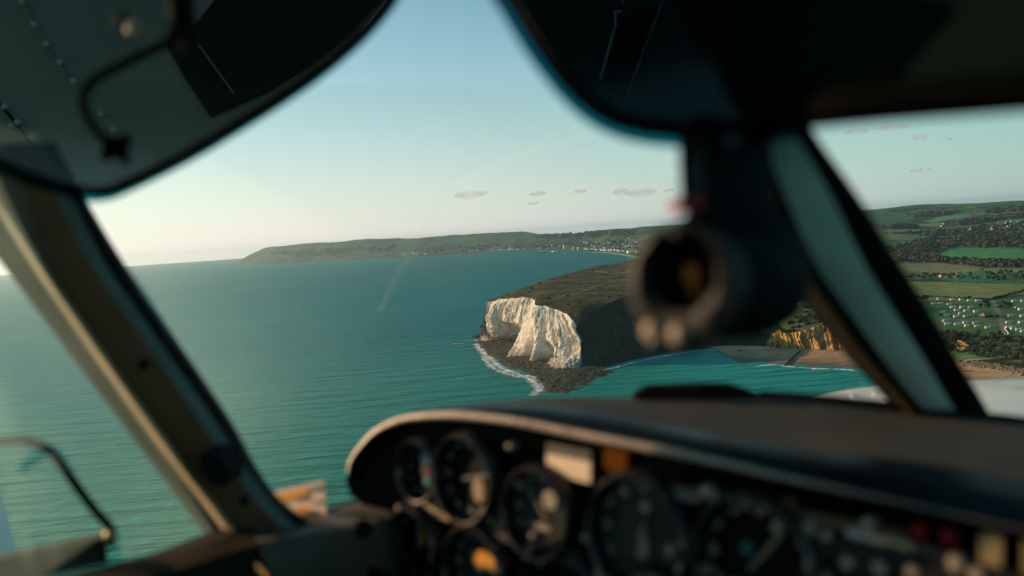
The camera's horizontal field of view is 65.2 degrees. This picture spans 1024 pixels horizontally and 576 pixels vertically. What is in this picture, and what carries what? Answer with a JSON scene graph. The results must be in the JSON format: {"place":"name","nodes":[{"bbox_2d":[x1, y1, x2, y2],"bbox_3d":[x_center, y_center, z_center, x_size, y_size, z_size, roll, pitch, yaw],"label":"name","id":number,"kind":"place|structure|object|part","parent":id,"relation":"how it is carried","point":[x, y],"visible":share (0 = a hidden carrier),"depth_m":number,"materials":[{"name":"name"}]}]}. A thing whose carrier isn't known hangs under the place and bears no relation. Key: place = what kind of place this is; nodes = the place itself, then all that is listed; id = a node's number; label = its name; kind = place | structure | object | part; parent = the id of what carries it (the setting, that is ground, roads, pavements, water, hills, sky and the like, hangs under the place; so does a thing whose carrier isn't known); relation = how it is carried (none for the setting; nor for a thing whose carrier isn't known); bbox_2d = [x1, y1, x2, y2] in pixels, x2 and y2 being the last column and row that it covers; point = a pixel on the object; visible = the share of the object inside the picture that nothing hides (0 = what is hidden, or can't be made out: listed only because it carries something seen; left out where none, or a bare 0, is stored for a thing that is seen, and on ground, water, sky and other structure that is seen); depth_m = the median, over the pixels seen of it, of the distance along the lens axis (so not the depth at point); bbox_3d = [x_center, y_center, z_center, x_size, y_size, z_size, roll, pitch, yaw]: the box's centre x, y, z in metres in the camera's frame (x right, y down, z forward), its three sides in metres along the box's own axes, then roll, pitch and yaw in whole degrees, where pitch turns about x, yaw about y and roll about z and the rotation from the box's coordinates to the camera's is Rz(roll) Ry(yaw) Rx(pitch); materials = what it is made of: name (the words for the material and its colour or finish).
{"place":"outdoors","nodes":[
{"label":"outdoors","id":0,"kind":"place"},
{"bbox_2d":[0,251,873,575],"bbox_3d":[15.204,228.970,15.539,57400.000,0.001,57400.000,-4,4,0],"label":"sea","id":1,"kind":"structure","parent":0,"point":[314,371],"depth_m":1393.97,"materials":[{"name":"liquid"}]},
{"bbox_2d":[524,375,543,392],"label":"foam","id":2,"kind":"object","parent":1,"relation":"on","point":[539,390],"visible":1,"depth_m":1199.59,"materials":[{"name":"white"}]},
{"bbox_2d":[602,350,707,369],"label":"foam","id":3,"kind":"object","parent":1,"relation":"on","point":[652,358],"visible":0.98,"depth_m":1371.45,"materials":[{"name":"white"}]},
{"bbox_2d":[760,364,817,368],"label":"foam","id":4,"kind":"object","parent":1,"relation":"on","point":[782,365],"visible":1,"depth_m":1221.24,"materials":[{"name":"white"}]},
{"bbox_2d":[480,324,500,340],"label":"rock buttress","id":5,"kind":"object","parent":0,"point":[485,335],"visible":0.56,"depth_m":1757.47,"materials":[{"name":"grey stone"}]},
{"bbox_2d":[482,294,504,327],"bbox_3d":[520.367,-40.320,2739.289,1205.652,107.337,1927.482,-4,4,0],"label":"cliff","id":6,"kind":"structure","parent":0,"point":[484,321],"depth_m":1783.96,"materials":[{"name":"grey stone"}]},
{"bbox_2d":[0,128,1023,575],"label":"light aircraft","id":7,"kind":"object","parent":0,"point":[68,270],"visible":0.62,"depth_m":1.00,"materials":[{"name":"grey paint"}]},
{"bbox_2d":[0,436,117,575],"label":"storm window","id":8,"kind":"structure","parent":7,"relation":"attached to","point":[67,555],"depth_m":0.96,"materials":[{"name":"black metal"}]},
{"bbox_3d":[-0.478,0.411,0.913,0.383,0.178,0.089,-7,5,-38],"label":"window frame","id":9,"kind":"part","parent":7,"relation":"part of","materials":[{"name":"brown paint"}]},
{"bbox_2d":[0,0,398,201],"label":"sun visor","id":10,"kind":"object","parent":7,"relation":"attached to","point":[103,100],"visible":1,"depth_m":0.80,"materials":[{"name":"plastic"}]},
{"bbox_2d":[275,481,326,514],"bbox_3d":[-0.317,0.325,1.178,0.140,0.098,0.010,-1,5,38],"label":"paper card","id":11,"kind":"object","parent":7,"relation":"on","point":[304,498],"visible":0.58,"depth_m":1.16,"materials":[{"name":"white paper"}]},
{"bbox_2d":[346,397,1023,575],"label":"instrument panel","id":12,"kind":"object","parent":7,"relation":"on","point":[589,486],"visible":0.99,"depth_m":0.84,"materials":[{"name":"plastic"}]},
{"bbox_2d":[632,382,763,399],"bbox_3d":[0.243,0.144,1.088,0.200,0.030,0.054,-1,5,34],"label":"demister duct","id":13,"kind":"object","parent":12,"relation":"on","point":[701,391],"visible":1,"depth_m":1.08,"materials":[{"name":"black plastic"}]},
{"bbox_2d":[629,114,814,351],"bbox_3d":[0.149,-0.042,0.542,0.080,0.156,0.163,0,5,43],"label":"magnetic compass","id":14,"kind":"object","parent":7,"relation":"attached to","point":[728,256],"visible":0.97,"depth_m":0.51,"materials":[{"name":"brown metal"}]},
{"bbox_2d":[492,0,1023,146],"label":"sun visor","id":15,"kind":"object","parent":7,"relation":"attached to","point":[649,72],"visible":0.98,"depth_m":0.53,"materials":[{"name":"plastic"}]},
{"bbox_2d":[0,0,1023,274],"label":"sky","id":16,"kind":"structure","parent":0,"point":[440,123],"materials":[{"name":"blue"}]},
{"bbox_2d":[485,297,581,360],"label":"chalk cliff","id":17,"kind":"structure","parent":0,"point":[531,328],"depth_m":1484.98,"materials":[{"name":"white stone"}]},
{"bbox_2d":[477,339,612,393],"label":"rock platform","id":18,"kind":"object","parent":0,"point":[562,381],"visible":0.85,"depth_m":1299.28,"materials":[{"name":"stone"}]},
{"bbox_2d":[481,356,520,377],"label":"foam","id":19,"kind":"object","parent":18,"relation":"on","point":[487,362],"visible":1,"depth_m":1402.10,"materials":[{"name":"white"}]},
{"bbox_2d":[473,344,540,395],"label":"foam","id":20,"kind":"object","parent":18,"relation":"on","point":[512,371],"visible":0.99,"depth_m":1350.80,"materials":[{"name":"white"}]},
{"bbox_2d":[478,339,603,391],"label":"boulders","id":21,"kind":"object","parent":18,"relation":"on","point":[539,364],"visible":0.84,"depth_m":1329.16,"materials":[{"name":"stone"}]},
{"bbox_2d":[548,353,580,368],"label":"chalk scree","id":22,"kind":"structure","parent":18,"relation":"on","point":[566,362],"depth_m":1338.14,"materials":[{"name":"white stone"}]},
{"bbox_2d":[489,260,632,324],"bbox_3d":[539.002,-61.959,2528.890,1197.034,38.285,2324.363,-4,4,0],"label":"grassy headland","id":23,"kind":"structure","parent":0,"point":[559,292],"depth_m":1726.61,"materials":[{"name":"green plant"}]},
{"bbox_2d":[227,201,1023,264],"bbox_3d":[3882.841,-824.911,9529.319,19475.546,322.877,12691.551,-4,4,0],"label":"hills","id":24,"kind":"structure","parent":0,"point":[887,217],"depth_m":11101.97,"materials":[{"name":"green plant"}]},
{"bbox_2d":[563,244,571,248],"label":"hotel","id":25,"kind":"structure","parent":24,"relation":"on","point":[566,246],"depth_m":9253.95,"materials":[{"name":"stone"}]},
{"bbox_2d":[269,204,1023,267],"bbox_3d":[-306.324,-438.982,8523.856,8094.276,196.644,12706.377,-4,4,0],"label":"woodland","id":26,"kind":"object","parent":24,"relation":"on","point":[892,226],"visible":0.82,"depth_m":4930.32,"materials":[{"name":"green plant"}]},
{"bbox_2d":[891,206,1023,266],"bbox_3d":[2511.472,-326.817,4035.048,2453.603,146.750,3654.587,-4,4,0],"label":"woodland","id":27,"kind":"object","parent":24,"relation":"on","point":[965,257],"visible":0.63,"depth_m":3216.73,"materials":[{"name":"green plant"}]},
{"bbox_2d":[577,296,770,366],"bbox_3d":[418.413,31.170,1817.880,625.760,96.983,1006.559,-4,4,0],"label":"shaded slope","id":28,"kind":"structure","parent":0,"point":[611,333],"depth_m":1420.20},
{"bbox_2d":[766,323,839,349],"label":"sandstone cliff","id":29,"kind":"structure","parent":0,"point":[817,337],"depth_m":1370.43,"materials":[{"name":"orange stone"}]},
{"bbox_2d":[710,346,1023,379],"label":"beach","id":30,"kind":"structure","parent":0,"point":[809,357],"depth_m":1285.23,"materials":[{"name":"beige sand"}]},
{"bbox_2d":[784,350,800,365],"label":"groyne","id":31,"kind":"object","parent":30,"relation":"on","point":[795,355],"visible":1,"depth_m":1273.76,"materials":[{"name":"wood"}]},
{"bbox_2d":[957,358,1023,375],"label":"rock armour","id":32,"kind":"object","parent":30,"relation":"on","point":[989,365],"visible":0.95,"depth_m":1105.68,"materials":[{"name":"stone"}]},
{"bbox_2d":[769,243,1023,367],"bbox_3d":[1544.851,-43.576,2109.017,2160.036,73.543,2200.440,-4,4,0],"label":"land","id":33,"kind":"structure","parent":0,"point":[956,288],"depth_m":1701.85,"materials":[{"name":"green plant"}]},
{"bbox_2d":[968,348,975,355],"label":"tree","id":34,"kind":"object","parent":33,"relation":"on","point":[972,349],"visible":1,"depth_m":1169.50,"materials":[{"name":"green plant"}]},
{"bbox_2d":[980,312,993,317],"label":"lodge","id":35,"kind":"structure","parent":33,"relation":"on","point":[984,315],"depth_m":1405.28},
{"bbox_2d":[998,339,1005,344],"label":"tree","id":36,"kind":"object","parent":33,"relation":"on","point":[1001,341],"visible":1,"depth_m":1182.29,"materials":[{"name":"green plant"}]},
{"bbox_2d":[1016,341,1022,347],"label":"tree","id":37,"kind":"object","parent":33,"relation":"on","point":[1020,344],"visible":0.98,"depth_m":1148.56,"materials":[{"name":"green plant"}]},
{"bbox_2d":[957,340,968,350],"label":"cliff scar","id":38,"kind":"object","parent":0,"point":[963,345],"visible":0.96,"depth_m":1194.77,"materials":[{"name":"stone"}]}
]}

